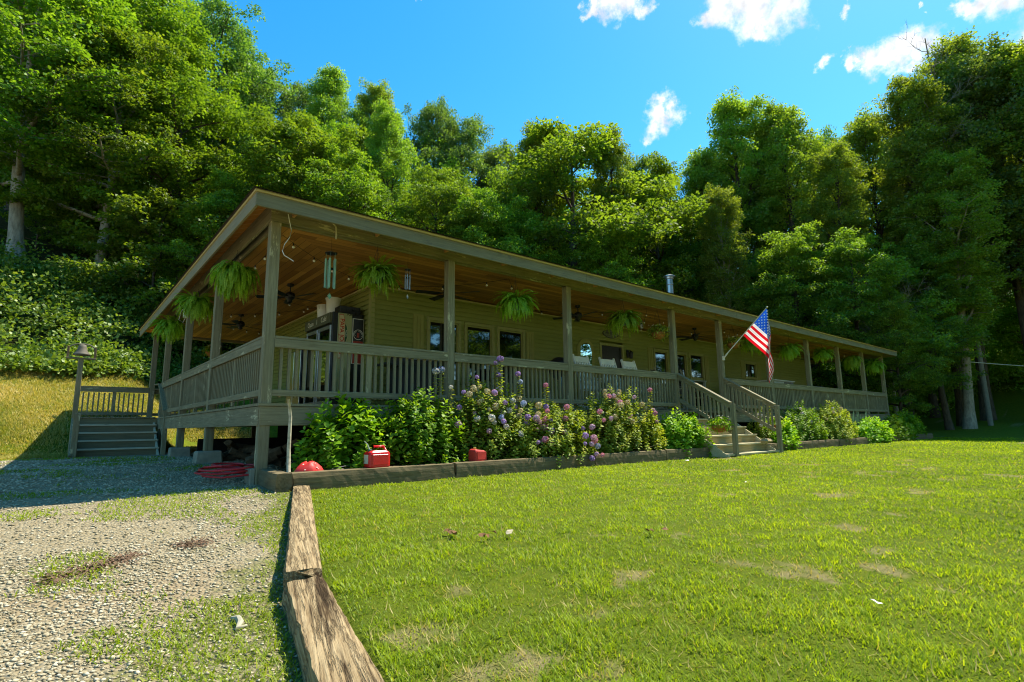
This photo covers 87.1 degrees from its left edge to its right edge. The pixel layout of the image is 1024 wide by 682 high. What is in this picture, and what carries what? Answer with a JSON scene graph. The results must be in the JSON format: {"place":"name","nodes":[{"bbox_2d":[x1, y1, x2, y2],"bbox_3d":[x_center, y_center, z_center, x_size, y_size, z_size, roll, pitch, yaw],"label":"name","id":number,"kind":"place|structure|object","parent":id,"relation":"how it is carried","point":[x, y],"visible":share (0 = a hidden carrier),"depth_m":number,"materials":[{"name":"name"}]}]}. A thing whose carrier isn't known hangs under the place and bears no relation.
{"place":"outdoors","nodes":[
{"label":"outdoors","id":0,"kind":"place"},
{"bbox_2d":[0,448,416,681],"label":"driveway","id":1,"kind":"structure","parent":0,"point":[254,552],"depth_m":3.41,"materials":[{"name":"grey gravel"}]},
{"bbox_2d":[26,536,218,590],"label":"bark litter","id":2,"kind":"object","parent":1,"relation":"on","point":[124,560],"visible":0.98,"depth_m":3.39,"materials":[{"name":"brown wood"}]},
{"bbox_2d":[0,455,301,681],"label":"driveway weeds","id":3,"kind":"object","parent":1,"relation":"on","point":[212,625],"visible":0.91,"depth_m":2.68,"materials":[{"name":"green plant"}]},
{"bbox_2d":[194,462,253,478],"bbox_3d":[-3.775,1.731,7.195,0.694,0.199,0.768,-4,-9,17],"label":"garden hose","id":4,"kind":"object","parent":1,"relation":"on","point":[241,470],"visible":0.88,"depth_m":7.03,"materials":[{"name":"red rubber"}]},
{"bbox_2d":[244,466,292,492],"bbox_3d":[-3.292,1.842,7.181,0.199,0.296,2.017,6,-11,-36],"label":"bed timber","id":5,"kind":"object","parent":1,"relation":"on","point":[274,480],"visible":0.52,"depth_m":6.45,"materials":[{"name":"wood"}]},
{"bbox_2d":[282,576,383,681],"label":"railway sleeper","id":6,"kind":"object","parent":1,"relation":"on","point":[329,646],"visible":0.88,"depth_m":2.09,"materials":[{"name":"brown wood"}]},
{"bbox_2d":[0,177,1022,388],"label":"hillside","id":7,"kind":"structure","parent":0,"point":[29,234],"depth_m":25.24,"materials":[{"name":"green plant"}]},
{"bbox_2d":[0,185,93,256],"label":"young tree","id":8,"kind":"object","parent":7,"relation":"on","point":[49,221],"visible":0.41,"depth_m":26.99,"materials":[{"name":"green plant"}]},
{"bbox_2d":[0,0,141,264],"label":"maple tree","id":9,"kind":"object","parent":7,"relation":"on","point":[21,28],"visible":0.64,"depth_m":24.20,"materials":[{"name":"green plant"}]},
{"bbox_2d":[0,2,166,210],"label":"maple tree","id":10,"kind":"object","parent":7,"relation":"on","point":[25,51],"visible":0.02,"depth_m":31.91,"materials":[{"name":"green plant"}]},
{"bbox_2d":[60,163,146,247],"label":"maple tree","id":11,"kind":"object","parent":7,"relation":"on","point":[101,173],"visible":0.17,"depth_m":27.77,"materials":[{"name":"green plant"}]},
{"bbox_2d":[0,13,238,291],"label":"maple tree","id":12,"kind":"object","parent":7,"relation":"on","point":[138,49],"visible":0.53,"depth_m":25.89,"materials":[{"name":"green plant"}]},
{"bbox_2d":[42,186,207,342],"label":"young tree","id":13,"kind":"object","parent":7,"relation":"on","point":[145,199],"visible":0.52,"depth_m":25.01,"materials":[{"name":"green plant"}]},
{"bbox_2d":[0,0,253,238],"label":"maple tree","id":14,"kind":"object","parent":7,"relation":"on","point":[163,18],"visible":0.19,"depth_m":32.97,"materials":[{"name":"green plant"}]},
{"bbox_2d":[17,30,275,279],"bbox_3d":[-18.660,-8.275,30.273,12.779,16.841,12.230,0,-9,-4],"label":"maple tree","id":15,"kind":"object","parent":7,"relation":"on","point":[222,110],"visible":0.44,"depth_m":27.58,"materials":[{"name":"green plant"}]},
{"bbox_2d":[148,164,248,353],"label":"maple tree","id":16,"kind":"object","parent":7,"relation":"on","point":[213,202],"visible":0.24,"depth_m":26.44,"materials":[{"name":"green plant"}]},
{"bbox_2d":[161,0,297,237],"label":"oak tree","id":17,"kind":"object","parent":7,"relation":"on","point":[239,41],"visible":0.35,"depth_m":39.10,"materials":[{"name":"green plant"}]},
{"bbox_2d":[213,56,290,183],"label":"oak tree","id":18,"kind":"object","parent":7,"relation":"on","point":[266,91],"visible":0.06,"depth_m":42.31,"materials":[{"name":"green plant"}]},
{"bbox_2d":[173,102,382,271],"bbox_3d":[-12.187,-5.398,29.776,10.600,16.100,10.830,2,-9,-14],"label":"maple tree","id":19,"kind":"object","parent":7,"relation":"on","point":[278,145],"visible":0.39,"depth_m":28.00,"materials":[{"name":"green plant"}]},
{"bbox_2d":[273,80,326,171],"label":"oak tree","id":20,"kind":"object","parent":7,"relation":"on","point":[295,101],"visible":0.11,"depth_m":44.24,"materials":[{"name":"green plant"}]},
{"bbox_2d":[273,115,384,217],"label":"maple tree","id":21,"kind":"object","parent":7,"relation":"on","point":[329,130],"visible":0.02,"depth_m":33.61,"materials":[{"name":"green plant"}]},
{"bbox_2d":[302,62,365,154],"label":"poplar tree","id":22,"kind":"object","parent":7,"relation":"on","point":[323,90],"visible":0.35,"depth_m":38.54,"materials":[{"name":"green plant"}]},
{"bbox_2d":[288,141,393,218],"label":"maple tree","id":23,"kind":"object","parent":7,"relation":"on","point":[359,179],"visible":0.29,"depth_m":27.41,"materials":[{"name":"green plant"}]},
{"bbox_2d":[348,77,398,216],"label":"poplar tree","id":24,"kind":"object","parent":7,"relation":"on","point":[374,91],"visible":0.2,"depth_m":40.07,"materials":[{"name":"green plant"}]},
{"bbox_2d":[360,95,426,221],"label":"poplar tree","id":25,"kind":"object","parent":7,"relation":"on","point":[385,126],"visible":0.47,"depth_m":33.77,"materials":[{"name":"green plant"}]},
{"bbox_2d":[392,94,464,233],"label":"oak tree","id":26,"kind":"object","parent":7,"relation":"on","point":[429,114],"visible":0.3,"depth_m":43.29,"materials":[{"name":"green plant"}]},
{"bbox_2d":[418,113,502,237],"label":"oak tree","id":27,"kind":"object","parent":7,"relation":"on","point":[469,133],"visible":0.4,"depth_m":42.77,"materials":[{"name":"green plant"}]},
{"bbox_2d":[466,137,520,190],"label":"oak tree","id":28,"kind":"object","parent":7,"relation":"on","point":[491,159],"visible":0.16,"depth_m":44.04,"materials":[{"name":"green plant"}]},
{"bbox_2d":[0,237,1023,413],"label":"undergrowth","id":29,"kind":"object","parent":7,"relation":"on","point":[110,357],"visible":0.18,"depth_m":21.40,"materials":[{"name":"green plant"}]},
{"bbox_2d":[0,42,1023,432],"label":"woodland","id":30,"kind":"object","parent":7,"relation":"on","point":[1004,354],"visible":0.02,"depth_m":38.56,"materials":[{"name":"green plant"}]},
{"bbox_2d":[471,160,568,253],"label":"maple tree","id":31,"kind":"object","parent":7,"relation":"on","point":[503,182],"visible":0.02,"depth_m":37.57,"materials":[{"name":"green plant"}]},
{"bbox_2d":[628,172,718,301],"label":"maple tree","id":32,"kind":"object","parent":7,"relation":"on","point":[669,251],"visible":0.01,"depth_m":36.63,"materials":[{"name":"green plant"}]},
{"bbox_2d":[0,376,1023,681],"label":"lawn","id":33,"kind":"structure","parent":0,"point":[1008,422],"depth_m":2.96,"materials":[{"name":"plant"}]},
{"bbox_2d":[66,343,96,452],"bbox_3d":[-10.878,1.450,13.446,0.600,2.816,0.376,7,-12,-39],"label":"dinner bell","id":34,"kind":"object","parent":33,"relation":"on","point":[81,350],"visible":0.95,"depth_m":13.49,"materials":[{"name":"brown wood"}]},
{"bbox_2d":[0,361,250,459],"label":"bank grass","id":35,"kind":"structure","parent":33,"relation":"on","point":[59,404],"depth_m":16.31,"materials":[{"name":"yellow plant"}]},
{"bbox_2d":[283,485,322,590],"bbox_3d":[-1.827,1.594,4.675,0.214,0.305,3.906,3,-10,-21],"label":"railway sleeper","id":36,"kind":"object","parent":33,"relation":"on","point":[302,560],"visible":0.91,"depth_m":3.56,"materials":[{"name":"brown wood"}]},
{"bbox_2d":[289,463,455,489],"bbox_3d":[-1.797,1.842,7.265,2.369,0.280,0.199,7,-12,-39],"label":"bed timber","id":37,"kind":"object","parent":33,"relation":"on","point":[329,479],"visible":0.69,"depth_m":7.10,"materials":[{"name":"brown wood"}]},
{"bbox_2d":[363,441,389,467],"bbox_3d":[-1.855,1.535,7.329,0.193,0.354,0.369,-9,-12,42],"label":"fuel can","id":38,"kind":"object","parent":37,"relation":"on","point":[373,458],"visible":1,"depth_m":7.25,"materials":[{"name":"red plastic"}]},
{"bbox_2d":[377,163,500,245],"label":"maple tree","id":39,"kind":"object","parent":33,"relation":"on","point":[439,185],"visible":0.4,"depth_m":27.88,"materials":[{"name":"green plant"}]},
{"bbox_2d":[68,186,897,484],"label":"ranch house","id":40,"kind":"structure","parent":33,"relation":"on","point":[460,340],"depth_m":11.85,"materials":[{"name":"beige wood"}]},
{"bbox_2d":[147,315,185,344],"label":"hanging fern","id":41,"kind":"object","parent":40,"relation":"hanging from","point":[167,329],"visible":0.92,"depth_m":13.77,"materials":[{"name":"green plant"}]},
{"bbox_2d":[171,287,213,325],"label":"hanging fern","id":42,"kind":"object","parent":40,"relation":"hanging from","point":[197,306],"visible":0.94,"depth_m":11.04,"materials":[{"name":"green plant"}]},
{"bbox_2d":[207,250,261,304],"bbox_3d":[-4.536,-1.064,8.763,0.836,0.902,0.865,2,-9,-15],"label":"hanging fern","id":43,"kind":"object","parent":40,"relation":"hanging from","point":[237,277],"visible":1,"depth_m":8.63,"materials":[{"name":"green plant"}]},
{"bbox_2d":[197,437,317,456],"bbox_3d":[-5.349,2.320,11.515,2.450,0.500,0.050,7,-12,-39],"label":"black tarp","id":44,"kind":"object","parent":40,"relation":"hanging from","point":[219,444],"visible":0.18,"depth_m":11.33,"materials":[{"name":"black plastic"}]},
{"bbox_2d":[286,350,302,403],"bbox_3d":[-4.739,0.945,12.497,0.680,1.370,0.900,7,-12,-39],"label":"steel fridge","id":45,"kind":"object","parent":40,"relation":"on","point":[298,400],"visible":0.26,"depth_m":12.06,"materials":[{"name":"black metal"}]},
{"bbox_2d":[324,245,336,299],"bbox_3d":[-2.791,-1.117,8.285,0.184,0.988,0.187,-5,-10,27],"label":"wind chime","id":46,"kind":"object","parent":40,"relation":"hanging from","point":[327,270],"visible":1,"depth_m":8.24,"materials":[{"name":"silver metal"}]},
{"bbox_2d":[303,311,362,404],"bbox_3d":[-3.839,0.474,11.450,0.716,1.930,1.460,7,-12,-39],"label":"drinks cooler","id":47,"kind":"object","parent":40,"relation":"on","point":[324,327],"visible":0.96,"depth_m":11.03,"materials":[{"name":"black metal"}]},
{"bbox_2d":[335,313,351,391],"bbox_3d":[-3.394,0.239,10.868,0.285,1.620,0.044,7,-12,-39],"label":"pizza sign","id":48,"kind":"object","parent":47,"relation":"attached to","point":[344,332],"visible":0.69,"depth_m":10.87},
{"bbox_2d":[351,318,363,363],"bbox_3d":[-3.180,0.009,11.088,0.240,0.940,0.042,7,-12,-39],"label":"sandwich sign","id":49,"kind":"object","parent":40,"relation":"attached to","point":[357,330],"visible":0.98,"depth_m":11.08,"materials":[{"name":"black paint"}]},
{"bbox_2d":[347,246,403,299],"bbox_3d":[-2.178,-1.121,8.691,0.898,0.868,0.904,-8,-12,38],"label":"hanging fern","id":50,"kind":"object","parent":40,"relation":"hanging from","point":[373,274],"visible":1,"depth_m":8.60,"materials":[{"name":"green plant"}]},
{"bbox_2d":[377,357,443,403],"bbox_3d":[-1.916,0.710,10.553,1.440,1.016,0.522,7,-12,-39],"label":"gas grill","id":51,"kind":"object","parent":40,"relation":"on","point":[409,372],"visible":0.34,"depth_m":10.34,"materials":[{"name":"black metal"}]},
{"bbox_2d":[426,316,460,383],"bbox_3d":[-1.543,0.224,12.150,0.910,1.470,0.080,7,-12,-39],"label":"window","id":52,"kind":"structure","parent":40,"relation":"in","point":[435,326],"depth_m":12.15,"materials":[{"name":"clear glass"}]},
{"bbox_2d":[464,322,494,385],"bbox_3d":[-0.780,0.316,12.781,0.880,1.470,0.080,7,-12,-39],"label":"window","id":53,"kind":"structure","parent":40,"relation":"in","point":[479,339],"depth_m":12.83,"materials":[{"name":"glass"}]},
{"bbox_2d":[497,326,525,386],"bbox_3d":[-0.028,0.406,13.404,0.900,1.470,0.080,7,-12,-39],"label":"window","id":54,"kind":"structure","parent":40,"relation":"in","point":[510,341],"depth_m":13.46,"materials":[{"name":"clear glass"}]},
{"bbox_2d":[492,281,539,322],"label":"hanging fern","id":55,"kind":"object","parent":40,"relation":"hanging from","point":[515,306],"visible":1,"depth_m":10.34,"materials":[{"name":"green plant"}]},
{"bbox_2d":[576,339,594,378],"bbox_3d":[2.075,0.496,15.134,0.700,1.128,0.045,7,-12,-39],"label":"arched mirror","id":56,"kind":"object","parent":40,"relation":"attached to","point":[585,348],"visible":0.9,"depth_m":15.18,"materials":[{"name":"mirror"}]},
{"bbox_2d":[599,342,624,408],"bbox_3d":[2.975,1.075,15.789,1.080,2.010,0.142,7,-12,-39],"label":"door","id":57,"kind":"structure","parent":40,"relation":"in","point":[608,351],"depth_m":15.95,"materials":[{"name":"black metal"}]},
{"bbox_2d":[602,300,645,339],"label":"hanging fern","id":58,"kind":"object","parent":40,"relation":"hanging from","point":[620,319],"visible":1,"depth_m":12.51,"materials":[{"name":"green plant"}]},
{"bbox_2d":[653,348,669,396],"bbox_3d":[4.836,1.030,17.422,0.800,1.530,0.080,7,-12,-39],"label":"window","id":59,"kind":"structure","parent":40,"relation":"in","point":[661,357],"depth_m":17.52,"materials":[{"name":"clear glass"}]},
{"bbox_2d":[689,353,704,409],"bbox_3d":[6.466,1.464,18.682,0.900,2.070,0.142,7,-12,-39],"label":"door","id":60,"kind":"structure","parent":40,"relation":"in","point":[696,361],"depth_m":18.80,"materials":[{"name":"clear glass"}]},
{"bbox_2d":[722,306,773,382],"bbox_3d":[6.559,0.180,14.857,0.501,2.039,1.378,7,-12,-39],"label":"flag","id":61,"kind":"object","parent":40,"relation":"attached to","point":[757,334],"visible":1,"depth_m":14.43,"materials":[{"name":"multicoloured fabric"}]},
{"bbox_2d":[441,186,542,259],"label":"maple tree","id":62,"kind":"object","parent":33,"relation":"on","point":[504,217],"visible":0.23,"depth_m":27.78,"materials":[{"name":"green plant"}]},
{"bbox_2d":[451,454,594,477],"bbox_3d":[0.292,2.093,8.993,3.074,0.281,0.200,7,-12,-39],"label":"bed timber","id":63,"kind":"object","parent":33,"relation":"on","point":[487,467],"visible":0.67,"depth_m":8.70,"materials":[{"name":"wood"}]},
{"bbox_2d":[481,203,573,265],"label":"maple tree","id":64,"kind":"object","parent":33,"relation":"on","point":[550,256],"visible":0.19,"depth_m":29.50,"materials":[{"name":"green plant"}]},
{"bbox_2d":[509,119,576,265],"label":"poplar tree","id":65,"kind":"object","parent":33,"relation":"on","point":[548,210],"visible":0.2,"depth_m":34.48,"materials":[{"name":"green plant"}]},
{"bbox_2d":[488,116,709,288],"bbox_3d":[4.253,-4.146,32.153,15.472,20.303,16.166,-7,-11,35],"label":"maple tree","id":66,"kind":"object","parent":33,"relation":"on","point":[571,149],"visible":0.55,"depth_m":30.64,"materials":[{"name":"green plant"}]},
{"bbox_2d":[562,218,654,286],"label":"maple tree","id":67,"kind":"object","parent":33,"relation":"on","point":[617,269],"visible":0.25,"depth_m":28.34,"materials":[{"name":"green plant"}]},
{"bbox_2d":[575,121,641,278],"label":"poplar tree","id":68,"kind":"object","parent":33,"relation":"on","point":[615,171],"visible":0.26,"depth_m":33.14,"materials":[{"name":"green plant"}]},
{"bbox_2d":[593,450,666,465],"bbox_3d":[2.331,2.339,10.680,2.263,0.278,0.200,7,-12,-39],"label":"bed timber","id":69,"kind":"object","parent":33,"relation":"on","point":[629,457],"visible":0.58,"depth_m":10.56,"materials":[{"name":"brown wood"}]},
{"bbox_2d":[607,150,689,290],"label":"oak tree","id":70,"kind":"object","parent":33,"relation":"on","point":[641,163],"visible":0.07,"depth_m":41.58,"materials":[{"name":"green plant"}]},
{"bbox_2d":[568,151,746,311],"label":"maple tree","id":71,"kind":"object","parent":33,"relation":"on","point":[683,282],"visible":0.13,"depth_m":33.66,"materials":[{"name":"green plant"}]},
{"bbox_2d":[316,447,1023,681],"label":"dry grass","id":72,"kind":"structure","parent":33,"relation":"on","point":[532,658],"depth_m":2.73,"materials":[{"name":"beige plant"}]},
{"bbox_2d":[665,447,709,459],"bbox_3d":[3.992,2.536,12.056,2.083,0.281,0.201,7,-12,-39],"label":"bed timber","id":73,"kind":"object","parent":33,"relation":"on","point":[676,454],"visible":0.53,"depth_m":11.80,"materials":[{"name":"wood"}]},
{"bbox_2d":[672,148,734,304],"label":"poplar tree","id":74,"kind":"object","parent":33,"relation":"on","point":[690,174],"visible":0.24,"depth_m":38.41,"materials":[{"name":"green plant"}]},
{"bbox_2d":[695,182,760,314],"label":"poplar tree","id":75,"kind":"object","parent":33,"relation":"on","point":[726,210],"visible":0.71,"depth_m":31.00,"materials":[{"name":"green plant"}]},
{"bbox_2d":[681,85,794,314],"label":"poplar tree","id":76,"kind":"object","parent":33,"relation":"on","point":[732,112],"visible":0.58,"depth_m":37.26,"materials":[{"name":"green plant"}]},
{"bbox_2d":[748,96,843,384],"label":"poplar tree","id":77,"kind":"object","parent":33,"relation":"on","point":[778,121],"visible":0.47,"depth_m":35.95,"materials":[{"name":"green plant"}]},
{"bbox_2d":[732,220,880,387],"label":"maple tree","id":78,"kind":"object","parent":33,"relation":"on","point":[788,251],"visible":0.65,"depth_m":28.55,"materials":[{"name":"green plant"}]},
{"bbox_2d":[787,124,871,372],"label":"oak tree","id":79,"kind":"object","parent":33,"relation":"on","point":[829,133],"visible":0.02,"depth_m":42.27,"materials":[{"name":"green plant"}]},
{"bbox_2d":[790,137,878,424],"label":"poplar tree","id":80,"kind":"object","parent":33,"relation":"on","point":[829,159],"visible":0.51,"depth_m":33.24,"materials":[{"name":"green plant"}]},
{"bbox_2d":[830,102,918,414],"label":"poplar tree","id":81,"kind":"object","parent":33,"relation":"on","point":[862,138],"visible":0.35,"depth_m":36.97,"materials":[{"name":"green plant"}]},
{"bbox_2d":[798,225,964,413],"bbox_3d":[18.140,-0.477,27.758,7.547,11.244,8.488,2,-9,-14],"label":"maple tree","id":82,"kind":"object","parent":33,"relation":"on","point":[850,251],"visible":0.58,"depth_m":27.10,"materials":[{"name":"green plant"}]},
{"bbox_2d":[851,294,954,415],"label":"maple tree","id":83,"kind":"object","parent":33,"relation":"on","point":[893,311],"visible":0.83,"depth_m":25.12,"materials":[{"name":"green plant"}]},
{"bbox_2d":[849,244,995,429],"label":"maple tree","id":84,"kind":"object","parent":33,"relation":"on","point":[976,333],"visible":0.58,"depth_m":29.18,"materials":[{"name":"green plant"}]},
{"bbox_2d":[866,57,1004,426],"bbox_3d":[25.419,-6.184,32.254,5.852,22.841,6.264,-5,-10,27],"label":"poplar tree","id":85,"kind":"object","parent":33,"relation":"on","point":[912,90],"visible":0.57,"depth_m":32.42,"materials":[{"name":"green plant"}]},
{"bbox_2d":[892,19,993,425],"bbox_3d":[26.455,-7.763,31.862,4.490,25.618,5.197,-3,-9,15],"label":"dead tree","id":86,"kind":"object","parent":33,"relation":"on","point":[986,399],"visible":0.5,"depth_m":30.90,"materials":[{"name":"wood"}]},
{"bbox_2d":[880,147,1020,428],"bbox_3d":[24.706,-3.037,30.129,5.932,16.222,5.769,-7,-11,36],"label":"poplar tree","id":87,"kind":"object","parent":33,"relation":"on","point":[960,165],"visible":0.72,"depth_m":29.61,"materials":[{"name":"green plant"}]},
{"bbox_2d":[883,31,1023,347],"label":"oak tree","id":88,"kind":"object","parent":33,"relation":"on","point":[990,81],"visible":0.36,"depth_m":32.02,"materials":[{"name":"green plant"}]},
{"bbox_2d":[892,25,1014,420],"bbox_3d":[29.730,-7.888,34.915,7.232,26.237,7.617,-4,-10,19],"label":"poplar tree","id":89,"kind":"object","parent":33,"relation":"on","point":[959,43],"visible":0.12,"depth_m":34.90,"materials":[{"name":"green plant"}]},
{"bbox_2d":[965,39,1023,287],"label":"poplar tree","id":90,"kind":"object","parent":33,"relation":"on","point":[1013,67],"visible":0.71,"depth_m":31.61,"materials":[{"name":"green plant"}]},
{"bbox_2d":[970,188,1023,360],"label":"maple tree","id":91,"kind":"object","parent":33,"relation":"on","point":[1012,337],"visible":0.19,"depth_m":35.93,"materials":[{"name":"green plant"}]},
{"bbox_2d":[156,0,1023,240],"label":"sky","id":92,"kind":"structure","parent":0,"point":[654,69],"materials":[{"name":"blue"}]},
{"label":"flower bed","id":93,"kind":"structure","parent":0,"visible":0},
{"bbox_2d":[291,390,402,471],"bbox_3d":[-2.274,1.438,7.609,1.739,1.495,1.016,7,-12,-39],"label":"hydrangea bush","id":94,"kind":"object","parent":93,"relation":"on","point":[353,429],"visible":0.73,"depth_m":7.39,"materials":[{"name":"green plant"}]},
{"bbox_2d":[371,366,469,465],"bbox_3d":[-1.452,1.256,8.284,1.908,1.796,1.107,7,-12,-39],"label":"hydrangea bush","id":95,"kind":"object","parent":93,"relation":"on","point":[417,437],"visible":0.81,"depth_m":8.07,"materials":[{"name":"green plant"}]},
{"bbox_2d":[436,356,533,462],"bbox_3d":[-0.430,1.224,9.141,2.105,1.983,1.015,7,-12,-39],"label":"hydrangea bush","id":96,"kind":"object","parent":93,"relation":"on","point":[492,428],"visible":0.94,"depth_m":8.95,"materials":[{"name":"green plant"}]},
{"bbox_2d":[494,383,604,467],"bbox_3d":[0.677,1.541,9.869,2.486,1.541,1.163,7,-12,-39],"label":"hydrangea bush","id":97,"kind":"object","parent":93,"relation":"on","point":[554,443],"visible":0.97,"depth_m":9.60,"materials":[{"name":"green plant"}]},
{"bbox_2d":[568,383,667,460],"bbox_3d":[2.233,1.701,11.220,3.062,1.608,1.103,7,-12,-39],"label":"hydrangea bush","id":98,"kind":"object","parent":93,"relation":"on","point":[619,436],"visible":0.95,"depth_m":10.98,"materials":[{"name":"green plant"}]},
{"bbox_2d":[649,407,715,458],"bbox_3d":[3.913,2.191,12.489,2.169,1.343,1.080,7,-12,-39],"label":"hydrangea bush","id":99,"kind":"object","parent":93,"relation":"on","point":[680,433],"visible":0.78,"depth_m":12.18,"materials":[{"name":"green plant"}]},
{"bbox_2d":[756,417,801,449],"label":"hosta","id":100,"kind":"object","parent":93,"relation":"on","point":[789,432],"visible":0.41,"depth_m":15.14,"materials":[{"name":"green plant"}]},
{"bbox_2d":[780,401,828,440],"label":"hydrangea bush","id":101,"kind":"object","parent":93,"relation":"on","point":[806,427],"visible":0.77,"depth_m":16.64,"materials":[{"name":"green plant"}]},
{"bbox_2d":[808,399,858,442],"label":"hydrangea bush","id":102,"kind":"object","parent":93,"relation":"on","point":[844,430],"visible":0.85,"depth_m":18.03,"materials":[{"name":"green plant"}]},
{"bbox_2d":[850,416,896,443],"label":"hosta","id":103,"kind":"object","parent":93,"relation":"on","point":[870,428],"visible":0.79,"depth_m":19.63,"materials":[{"name":"green plant"}]},
{"bbox_2d":[883,414,918,440],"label":"hosta","id":104,"kind":"object","parent":93,"relation":"on","point":[900,427],"visible":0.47,"depth_m":21.51,"materials":[{"name":"green plant"}]},
{"bbox_2d":[892,407,927,436],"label":"hosta","id":105,"kind":"object","parent":93,"relation":"on","point":[913,420],"visible":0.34,"depth_m":23.30,"materials":[{"name":"green plant"}]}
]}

